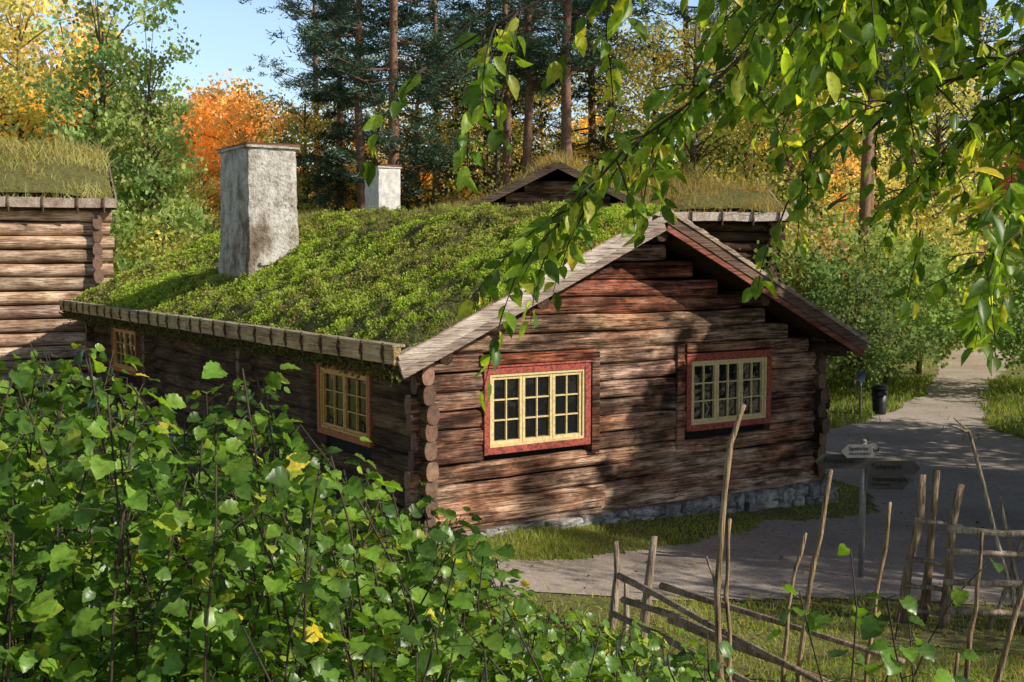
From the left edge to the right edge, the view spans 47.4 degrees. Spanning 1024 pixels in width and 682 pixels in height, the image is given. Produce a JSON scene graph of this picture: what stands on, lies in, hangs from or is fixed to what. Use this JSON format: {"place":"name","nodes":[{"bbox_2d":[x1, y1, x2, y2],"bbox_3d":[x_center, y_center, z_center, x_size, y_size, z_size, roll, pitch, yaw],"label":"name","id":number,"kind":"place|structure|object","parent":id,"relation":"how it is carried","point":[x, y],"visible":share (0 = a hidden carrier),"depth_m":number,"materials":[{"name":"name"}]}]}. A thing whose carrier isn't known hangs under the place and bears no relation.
{"place":"outdoors","nodes":[
{"label":"outdoors","id":0,"kind":"place"},
{"bbox_2d":[365,164,401,209],"bbox_3d":[-3.608,-3.116,32.553,0.757,3.560,0.986,-3,5,-32],"label":"chimney","id":1,"kind":"object","parent":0,"point":[383,189],"visible":0.28,"depth_m":32.09,"materials":[{"name":"paint"}]},
{"bbox_2d":[0,339,1023,681],"bbox_3d":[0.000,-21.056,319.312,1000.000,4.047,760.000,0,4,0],"label":"ground","id":2,"kind":"structure","parent":0,"point":[952,643],"depth_m":11.65,"materials":[{"name":"plant"}]},
{"bbox_2d":[0,0,78,140],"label":"birch tree","id":3,"kind":"object","parent":2,"relation":"on","point":[27,55],"visible":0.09,"depth_m":51.29,"materials":[{"name":"yellow plant"}]},
{"bbox_2d":[0,0,80,146],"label":"birch tree","id":4,"kind":"object","parent":2,"relation":"on","point":[14,97],"visible":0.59,"depth_m":39.87,"materials":[{"name":"yellow plant"}]},
{"bbox_2d":[0,208,114,386],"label":"side log walls","id":5,"kind":"structure","parent":2,"relation":"on","point":[60,336],"depth_m":28.70,"materials":[{"name":"wood"}]},
{"bbox_2d":[0,220,91,373],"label":"interior","id":6,"kind":"object","parent":5,"relation":"attached to","point":[41,290],"visible":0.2,"depth_m":28.76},
{"bbox_2d":[3,0,144,145],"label":"alder tree","id":7,"kind":"object","parent":2,"relation":"on","point":[59,11],"visible":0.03,"depth_m":48.48,"materials":[{"name":"yellow plant"}]},
{"bbox_2d":[0,0,165,198],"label":"maple tree","id":8,"kind":"object","parent":2,"relation":"on","point":[79,28],"visible":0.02,"depth_m":56.69,"materials":[{"name":"yellow plant"}]},
{"bbox_2d":[0,0,183,206],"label":"maple tree","id":9,"kind":"object","parent":2,"relation":"on","point":[37,6],"visible":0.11,"depth_m":44.88,"materials":[{"name":"yellow plant"}]},
{"bbox_2d":[92,210,103,286],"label":"gable log walls","id":10,"kind":"structure","parent":2,"relation":"on","point":[97,264],"depth_m":28.96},
{"bbox_2d":[0,154,117,212],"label":"roof deck","id":11,"kind":"structure","parent":10,"relation":"on","point":[8,202],"depth_m":28.42,"materials":[{"name":"grey wood"}]},
{"bbox_2d":[0,147,112,197],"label":"sod","id":12,"kind":"structure","parent":11,"relation":"on","point":[70,171],"depth_m":29.57,"materials":[{"name":"green plant"}]},
{"bbox_2d":[0,127,119,197],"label":"sod grass","id":13,"kind":"structure","parent":11,"relation":"on","point":[65,149],"depth_m":30.22,"materials":[{"name":"plant"}]},
{"bbox_2d":[3,0,194,263],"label":"alder tree","id":14,"kind":"object","parent":2,"relation":"on","point":[59,93],"visible":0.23,"depth_m":38.81,"materials":[{"name":"green plant"}]},
{"bbox_2d":[90,0,219,258],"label":"alder tree","id":15,"kind":"object","parent":2,"relation":"on","point":[188,208],"visible":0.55,"depth_m":38.15,"materials":[{"name":"green plant"}]},
{"bbox_2d":[102,194,209,277],"bbox_3d":[-11.255,-1.537,32.662,7.019,5.294,8.800,3,5,40],"label":"hazel shrub","id":16,"kind":"object","parent":2,"relation":"on","point":[117,231],"visible":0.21,"depth_m":32.88,"materials":[{"name":"green plant"}]},
{"bbox_2d":[104,215,218,277],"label":"hazel shrub","id":17,"kind":"object","parent":2,"relation":"on","point":[182,243],"visible":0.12,"depth_m":33.71,"materials":[{"name":"green plant"}]},
{"bbox_2d":[117,211,220,254],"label":"hazel shrub","id":18,"kind":"object","parent":2,"relation":"on","point":[211,229],"visible":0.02,"depth_m":37.35,"materials":[{"name":"green plant"}]},
{"bbox_2d":[170,157,220,246],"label":"birch tree","id":19,"kind":"object","parent":2,"relation":"on","point":[203,188],"visible":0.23,"depth_m":43.48,"materials":[{"name":"green plant"}]},
{"bbox_2d":[139,85,300,234],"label":"maple tree","id":20,"kind":"object","parent":2,"relation":"on","point":[221,133],"visible":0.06,"depth_m":59.69,"materials":[{"name":"orange plant"}]},
{"bbox_2d":[170,68,332,221],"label":"maple tree","id":21,"kind":"object","parent":2,"relation":"on","point":[234,111],"visible":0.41,"depth_m":57.63,"materials":[{"name":"orange plant"}]},
{"bbox_2d":[209,114,334,227],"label":"alder tree","id":22,"kind":"object","parent":2,"relation":"on","point":[300,178],"visible":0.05,"depth_m":49.50,"materials":[{"name":"green plant"}]},
{"bbox_2d":[0,342,583,681],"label":"hazel bush","id":23,"kind":"object","parent":2,"relation":"on","point":[73,608],"visible":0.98,"depth_m":3.21,"materials":[{"name":"green plant"}]},
{"bbox_2d":[236,82,356,212],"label":"birch tree","id":24,"kind":"object","parent":2,"relation":"on","point":[315,126],"visible":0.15,"depth_m":54.29,"materials":[{"name":"green plant"}]},
{"bbox_2d":[243,0,376,172],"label":"pine tree","id":25,"kind":"object","parent":2,"relation":"on","point":[300,13],"visible":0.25,"depth_m":58.84,"materials":[{"name":"green plant"}]},
{"bbox_2d":[238,0,441,212],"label":"pine tree","id":26,"kind":"object","parent":2,"relation":"on","point":[337,95],"visible":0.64,"depth_m":45.20,"materials":[{"name":"green plant"}]},
{"bbox_2d":[294,102,401,210],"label":"birch tree","id":27,"kind":"object","parent":2,"relation":"on","point":[351,168],"visible":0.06,"depth_m":57.19,"materials":[{"name":"green plant"}]},
{"bbox_2d":[289,0,410,212],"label":"spruce tree","id":28,"kind":"object","parent":2,"relation":"on","point":[330,176],"visible":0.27,"depth_m":49.23,"materials":[{"name":"plant"}]},
{"bbox_2d":[314,97,448,209],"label":"maple tree","id":29,"kind":"object","parent":2,"relation":"on","point":[382,155],"visible":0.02,"depth_m":58.70,"materials":[{"name":"orange plant"}]},
{"bbox_2d":[265,0,501,197],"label":"pine tree","id":30,"kind":"object","parent":2,"relation":"on","point":[392,141],"visible":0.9,"depth_m":37.19,"materials":[{"name":"green plant"}]},
{"bbox_2d":[334,32,482,210],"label":"birch tree","id":31,"kind":"object","parent":2,"relation":"on","point":[402,120],"visible":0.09,"depth_m":53.07,"materials":[{"name":"green plant"}]},
{"bbox_2d":[340,0,524,210],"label":"pine tree","id":32,"kind":"object","parent":2,"relation":"on","point":[435,184],"visible":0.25,"depth_m":49.27,"materials":[{"name":"green plant"}]},
{"bbox_2d":[376,35,536,206],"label":"birch tree","id":33,"kind":"object","parent":2,"relation":"on","point":[457,192],"visible":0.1,"depth_m":55.13,"materials":[{"name":"green plant"}]},
{"bbox_2d":[100,404,837,543],"bbox_3d":[-2.387,2.007,22.641,7.457,0.529,16.003,-3,5,-33],"label":"stone footing","id":34,"kind":"object","parent":2,"relation":"on","point":[793,495],"visible":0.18,"depth_m":16.59,"materials":[{"name":"stone"}]},
{"bbox_2d":[92,325,829,536],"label":"side log walls","id":35,"kind":"structure","parent":34,"relation":"on","point":[175,365],"depth_m":17.68,"materials":[{"name":"wood"}]},
{"bbox_2d":[111,327,138,376],"bbox_3d":[-8.164,0.161,24.920,0.318,1.040,1.939,-3,5,-33],"label":"window","id":36,"kind":"structure","parent":35,"relation":"attached to","point":[126,342],"depth_m":25.04,"materials":[{"name":"paint"}]},
{"bbox_2d":[59,310,401,386],"bbox_3d":[-5.857,-0.134,20.178,0.428,0.362,16.757,-3,5,-33],"label":"eave moss","id":37,"kind":"object","parent":35,"relation":"attached to","point":[315,359],"visible":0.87,"depth_m":16.86,"materials":[{"name":"green moss"}]},
{"bbox_2d":[316,363,375,447],"bbox_3d":[-2.180,0.812,15.834,0.316,1.040,1.704,-3,5,-33],"label":"window side front","id":38,"kind":"structure","parent":35,"relation":"attached to","point":[344,410],"depth_m":15.77,"materials":[{"name":"paint"}]},
{"bbox_2d":[105,331,810,516],"bbox_3d":[-2.510,0.693,22.507,6.750,2.200,15.500,-3,5,-33],"label":"interior","id":39,"kind":"object","parent":35,"relation":"attached to","point":[354,448],"visible":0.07,"depth_m":16.04,"materials":[{"name":"wood"}]},
{"bbox_2d":[69,223,852,373],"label":"roof deck","id":40,"kind":"structure","parent":35,"relation":"on","point":[704,266],"depth_m":16.73,"materials":[{"name":"brown wood"}]},
{"bbox_2d":[216,142,300,278],"bbox_3d":[-4.769,-2.317,21.908,1.137,2.689,1.814,-3,5,-33],"label":"chimney","id":41,"kind":"object","parent":40,"relation":"on","point":[258,211],"visible":0.8,"depth_m":21.29,"materials":[{"name":"paint"}]},
{"bbox_2d":[79,204,628,350],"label":"sod","id":42,"kind":"structure","parent":40,"relation":"on","point":[316,325],"depth_m":17.30,"materials":[{"name":"plant"}]},
{"bbox_2d":[71,198,751,349],"bbox_3d":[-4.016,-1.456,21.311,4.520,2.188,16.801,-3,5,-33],"label":"sod plants","id":43,"kind":"object","parent":42,"relation":"on","point":[153,278],"visible":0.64,"depth_m":18.12,"materials":[{"name":"green plant"}]},
{"bbox_2d":[59,300,867,370],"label":"eave boards","id":44,"kind":"object","parent":40,"relation":"on","point":[382,352],"visible":0.37,"depth_m":16.67,"materials":[{"name":"wood"}]},
{"bbox_2d":[397,209,870,378],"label":"barge boards","id":45,"kind":"object","parent":40,"relation":"attached to","point":[413,359],"visible":0.86,"depth_m":14.83,"materials":[{"name":"wood"}]},
{"bbox_2d":[419,0,562,186],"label":"pine tree","id":46,"kind":"object","parent":2,"relation":"on","point":[506,100],"visible":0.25,"depth_m":45.61,"materials":[{"name":"green plant"}]},
{"bbox_2d":[405,52,577,208],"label":"birch tree","id":47,"kind":"object","parent":2,"relation":"on","point":[496,174],"visible":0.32,"depth_m":47.35,"materials":[{"name":"green plant"}]},
{"bbox_2d":[408,0,583,194],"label":"pine tree","id":48,"kind":"object","parent":2,"relation":"on","point":[513,113],"visible":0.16,"depth_m":50.93,"materials":[{"name":"green plant"}]},
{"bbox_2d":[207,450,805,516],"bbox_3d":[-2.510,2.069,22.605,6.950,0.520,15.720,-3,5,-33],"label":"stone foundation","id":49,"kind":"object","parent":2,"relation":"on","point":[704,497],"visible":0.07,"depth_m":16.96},
{"bbox_2d":[85,244,829,537],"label":"gable log walls","id":50,"kind":"structure","parent":49,"relation":"on","point":[626,336],"depth_m":15.80,"materials":[{"name":"wood"}]},
{"bbox_2d":[478,359,592,455],"bbox_3d":[0.271,0.829,15.042,1.692,1.120,0.317,-3,5,-33],"label":"window","id":51,"kind":"structure","parent":50,"relation":"attached to","point":[537,406],"depth_m":14.96,"materials":[{"name":"red paint"}]},
{"bbox_2d":[434,339,774,526],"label":"wall boards","id":52,"kind":"object","parent":50,"relation":"attached to","point":[523,506],"depth_m":15.28,"materials":[{"name":"wood"}]},
{"bbox_2d":[684,348,773,431],"bbox_3d":[3.062,0.689,16.869,1.694,1.098,0.317,-3,5,-33],"label":"window","id":53,"kind":"structure","parent":50,"relation":"attached to","point":[722,387],"depth_m":16.78,"materials":[{"name":"red paint"}]},
{"bbox_2d":[439,0,615,174],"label":"pine tree","id":54,"kind":"object","parent":2,"relation":"on","point":[531,83],"visible":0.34,"depth_m":41.26,"materials":[{"name":"green plant"}]},
{"bbox_2d":[465,88,628,199],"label":"maple tree","id":55,"kind":"object","parent":2,"relation":"on","point":[557,104],"visible":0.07,"depth_m":54.50,"materials":[{"name":"orange plant"}]},
{"bbox_2d":[486,181,624,208],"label":"gable log walls","id":56,"kind":"structure","parent":2,"relation":"on","point":[549,192],"depth_m":30.07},
{"bbox_2d":[443,0,696,183],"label":"pine tree","id":57,"kind":"object","parent":2,"relation":"on","point":[589,81],"visible":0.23,"depth_m":50.76,"materials":[{"name":"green plant"}]},
{"bbox_2d":[136,121,1007,247],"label":"distant forest","id":58,"kind":"object","parent":2,"relation":"on","point":[944,137],"depth_m":80.74,"materials":[{"name":"green plant"}]},
{"bbox_2d":[426,533,733,681],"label":"hazel bush","id":59,"kind":"object","parent":2,"relation":"on","point":[617,660],"visible":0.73,"depth_m":4.08,"materials":[{"name":"green plant"}]},
{"bbox_2d":[486,0,677,159],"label":"pine tree","id":60,"kind":"object","parent":2,"relation":"on","point":[567,11],"visible":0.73,"depth_m":38.95,"materials":[{"name":"green plant"}]},
{"bbox_2d":[555,33,671,179],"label":"birch tree","id":61,"kind":"object","parent":2,"relation":"on","point":[614,91],"visible":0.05,"depth_m":59.13,"materials":[{"name":"yellow plant"}]},
{"bbox_2d":[559,1,742,188],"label":"birch tree","id":62,"kind":"object","parent":2,"relation":"on","point":[638,76],"visible":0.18,"depth_m":48.68,"materials":[{"name":"yellow plant"}]},
{"bbox_2d":[621,0,748,182],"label":"pine tree","id":63,"kind":"object","parent":2,"relation":"on","point":[694,11],"visible":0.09,"depth_m":52.98,"materials":[{"name":"green plant"}]},
{"bbox_2d":[361,0,1023,413],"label":"cherry tree","id":64,"kind":"object","parent":2,"relation":"on","point":[807,72],"visible":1,"depth_m":3.89,"materials":[{"name":"green plant"}]},
{"bbox_2d":[596,0,799,200],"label":"birch tree","id":65,"kind":"object","parent":2,"relation":"on","point":[696,155],"visible":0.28,"depth_m":43.25,"materials":[{"name":"yellow plant"}]},
{"bbox_2d":[661,3,799,185],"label":"birch tree","id":66,"kind":"object","parent":2,"relation":"on","point":[710,110],"depth_m":57.48,"materials":[{"name":"yellow plant"}]},
{"bbox_2d":[667,0,806,185],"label":"pine tree","id":67,"kind":"object","parent":2,"relation":"on","point":[717,86],"visible":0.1,"depth_m":47.31,"materials":[{"name":"green plant"}]},
{"bbox_2d":[693,222,785,284],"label":"side log walls","id":68,"kind":"structure","parent":2,"relation":"on","point":[742,231],"depth_m":32.72,"materials":[{"name":"wood"}]},
{"bbox_2d":[673,0,840,235],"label":"pine tree","id":69,"kind":"object","parent":2,"relation":"on","point":[781,113],"visible":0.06,"depth_m":45.55,"materials":[{"name":"green plant"}]},
{"bbox_2d":[668,61,857,234],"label":"maple tree","id":70,"kind":"object","parent":2,"relation":"on","point":[732,159],"visible":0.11,"depth_m":48.96,"materials":[{"name":"orange plant"}]},
{"bbox_2d":[766,222,777,274],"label":"gable log walls","id":71,"kind":"structure","parent":2,"relation":"on","point":[773,271],"depth_m":32.69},
{"bbox_2d":[634,190,790,224],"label":"roof deck","id":72,"kind":"structure","parent":71,"relation":"on","point":[733,216],"depth_m":32.33,"materials":[{"name":"grey wood"}]},
{"bbox_2d":[640,186,781,211],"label":"sod","id":73,"kind":"structure","parent":72,"relation":"on","point":[742,194],"depth_m":33.33,"materials":[{"name":"plant"}]},
{"bbox_2d":[635,164,786,212],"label":"sod grass","id":74,"kind":"structure","parent":73,"relation":"on","point":[683,185],"depth_m":33.76,"materials":[{"name":"plant"}]},
{"bbox_2d":[709,26,887,211],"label":"maple tree","id":75,"kind":"object","parent":2,"relation":"on","point":[797,133],"visible":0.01,"depth_m":57.19,"materials":[{"name":"orange plant"}]},
{"bbox_2d":[721,185,892,317],"bbox_3d":[7.894,-1.892,36.730,8.296,6.256,10.400,-2,5,-29],"label":"hazel shrub","id":76,"kind":"object","parent":2,"relation":"on","point":[856,201],"visible":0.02,"depth_m":34.61,"materials":[{"name":"green plant"}]},
{"bbox_2d":[608,404,1023,681],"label":"roundpole fence","id":77,"kind":"object","parent":2,"relation":"on","point":[716,632],"visible":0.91,"depth_m":9.95,"materials":[{"name":"brown wood"}]},
{"bbox_2d":[714,25,920,243],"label":"birch tree","id":78,"kind":"object","parent":2,"relation":"on","point":[831,204],"visible":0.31,"depth_m":41.16,"materials":[{"name":"yellow plant"}]},
{"bbox_2d":[676,543,1004,681],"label":"maple sapling","id":79,"kind":"object","parent":2,"relation":"on","point":[871,625],"visible":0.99,"depth_m":3.99,"materials":[{"name":"green plant"}]},
{"bbox_2d":[783,90,904,252],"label":"maple tree","id":80,"kind":"object","parent":2,"relation":"on","point":[856,168],"visible":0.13,"depth_m":54.09,"materials":[{"name":"orange plant"}]},
{"bbox_2d":[739,228,965,376],"bbox_3d":[8.891,-0.888,33.125,8.000,4.813,6.381,0,4,3],"label":"hazel shrub","id":81,"kind":"object","parent":2,"relation":"on","point":[817,265],"visible":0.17,"depth_m":32.03,"materials":[{"name":"green plant"}]},
{"bbox_2d":[858,370,864,418],"bbox_3d":[8.300,1.276,27.745,0.160,1.150,0.095,0,4,0],"label":"information sign","id":82,"kind":"object","parent":2,"relation":"on","point":[861,376],"visible":0.9,"depth_m":27.72,"materials":[{"name":"metal"}]},
{"bbox_2d":[780,211,956,352],"bbox_3d":[8.738,-1.589,35.915,9.600,5.775,7.657,3,5,34],"label":"hazel shrub","id":83,"kind":"object","parent":2,"relation":"on","point":[817,236],"visible":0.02,"depth_m":34.88,"materials":[{"name":"green plant"}]},
{"bbox_2d":[793,4,958,371],"bbox_3d":[11.432,-9.517,36.211,6.324,21.320,6.282,-1,4,-11],"label":"pine tree","id":84,"kind":"object","parent":2,"relation":"on","point":[865,203],"visible":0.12,"depth_m":36.41,"materials":[{"name":"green plant"}]},
{"bbox_2d":[779,194,974,370],"bbox_3d":[11.133,-1.887,38.034,10.000,6.016,7.976,1,4,13],"label":"hazel shrub","id":85,"kind":"object","parent":2,"relation":"on","point":[840,236],"visible":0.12,"depth_m":36.83,"materials":[{"name":"green plant"}]},
{"bbox_2d":[797,259,960,398],"bbox_3d":[9.117,-0.241,30.827,5.105,3.850,6.400,2,5,28],"label":"hazel shrub","id":86,"kind":"object","parent":2,"relation":"on","point":[877,356],"visible":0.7,"depth_m":30.48,"materials":[{"name":"green plant"}]},
{"bbox_2d":[871,384,888,414],"bbox_3d":[8.950,1.429,28.375,0.409,0.720,0.420,0,4,0],"label":"litter bin","id":87,"kind":"object","parent":2,"relation":"on","point":[879,398],"visible":0.94,"depth_m":28.24,"materials":[{"name":"plastic"}]},
{"bbox_2d":[793,5,983,269],"bbox_3d":[12.261,-10.308,38.927,6.613,22.442,6.657,-4,6,-43],"label":"pine tree","id":88,"kind":"object","parent":2,"relation":"on","point":[881,51],"visible":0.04,"depth_m":39.31,"materials":[{"name":"green plant"}]},
{"bbox_2d":[815,35,967,227],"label":"birch tree","id":89,"kind":"object","parent":2,"relation":"on","point":[900,185],"visible":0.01,"depth_m":56.78,"materials":[{"name":"yellow plant"}]},
{"bbox_2d":[785,219,1014,384],"bbox_3d":[11.010,-1.092,34.317,6.700,5.053,8.400,2,5,31],"label":"hazel shrub","id":90,"kind":"object","parent":2,"relation":"on","point":[933,276],"visible":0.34,"depth_m":32.80,"materials":[{"name":"green plant"}]},
{"bbox_2d":[821,6,1016,240],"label":"pine tree","id":91,"kind":"object","parent":2,"relation":"on","point":[922,159],"visible":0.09,"depth_m":46.99,"materials":[{"name":"green plant"}]},
{"bbox_2d":[825,198,1020,357],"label":"hazel shrub","id":92,"kind":"object","parent":2,"relation":"on","point":[936,228],"visible":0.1,"depth_m":41.31,"materials":[{"name":"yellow plant"}]},
{"bbox_2d":[823,0,1023,353],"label":"birch tree","id":93,"kind":"object","parent":2,"relation":"on","point":[937,130],"visible":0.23,"depth_m":43.19,"materials":[{"name":"green plant"}]},
{"bbox_2d":[838,213,1023,373],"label":"hazel shrub","id":94,"kind":"object","parent":2,"relation":"on","point":[959,262],"visible":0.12,"depth_m":36.49,"materials":[{"name":"green plant"}]},
{"bbox_2d":[921,212,1021,306],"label":"hazel shrub","id":95,"kind":"object","parent":2,"relation":"on","point":[954,237],"depth_m":47.62,"materials":[{"name":"green plant"}]},
{"bbox_2d":[926,258,1023,391],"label":"hazel shrub","id":96,"kind":"object","parent":2,"relation":"on","point":[1018,330],"visible":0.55,"depth_m":31.87,"materials":[{"name":"green plant"}]},
{"bbox_2d":[928,1,1023,251],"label":"pine tree","id":97,"kind":"object","parent":2,"relation":"on","point":[996,31],"visible":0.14,"depth_m":48.08,"materials":[{"name":"green plant"}]},
{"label":"side log walls","id":98,"kind":"object","parent":2,"relation":"on","visible":0},
{"bbox_2d":[470,161,646,206],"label":"roof deck","id":99,"kind":"structure","parent":98,"relation":"on","point":[559,171],"depth_m":29.70,"materials":[{"name":"brown wood"}]},
{"bbox_2d":[468,170,653,207],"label":"sod","id":100,"kind":"structure","parent":99,"relation":"on","point":[639,199],"depth_m":30.07,"materials":[{"name":"plant"}]},
{"bbox_2d":[451,143,626,206],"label":"sod grass","id":101,"kind":"structure","parent":100,"relation":"on","point":[569,161],"depth_m":29.98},
{"bbox_2d":[0,371,1023,475],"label":"grass","id":102,"kind":"structure","parent":0,"point":[839,399],"depth_m":29.95,"materials":[{"name":"plant"}]},
{"bbox_2d":[0,0,1023,181],"label":"sky","id":103,"kind":"structure","parent":0,"point":[231,32],"materials":[{"name":"blue"}]},
{"bbox_2d":[139,322,1023,605],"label":"gravel road","id":104,"kind":"structure","parent":0,"point":[951,456],"depth_m":15.72,"materials":[{"name":"gravel"}]},
{"bbox_2d":[429,479,1023,681],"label":"fallen leaves","id":105,"kind":"object","parent":104,"relation":"on","point":[840,633],"visible":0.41,"depth_m":11.95,"materials":[{"name":"yellow plant"}]},
{"bbox_2d":[815,439,919,577],"bbox_3d":[4.044,2.060,13.362,1.175,1.880,0.223,0,4,0],"label":"signpost","id":106,"kind":"object","parent":104,"relation":"on","point":[879,472],"visible":1,"depth_m":13.27,"materials":[{"name":"paint"}]},
{"bbox_2d":[952,152,1023,203],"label":"tree","id":107,"kind":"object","parent":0,"point":[1021,166],"depth_m":62.87,"materials":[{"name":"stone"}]},
{"bbox_2d":[953,205,1023,317],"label":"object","id":108,"kind":"structure","parent":0,"point":[985,247],"depth_m":65.11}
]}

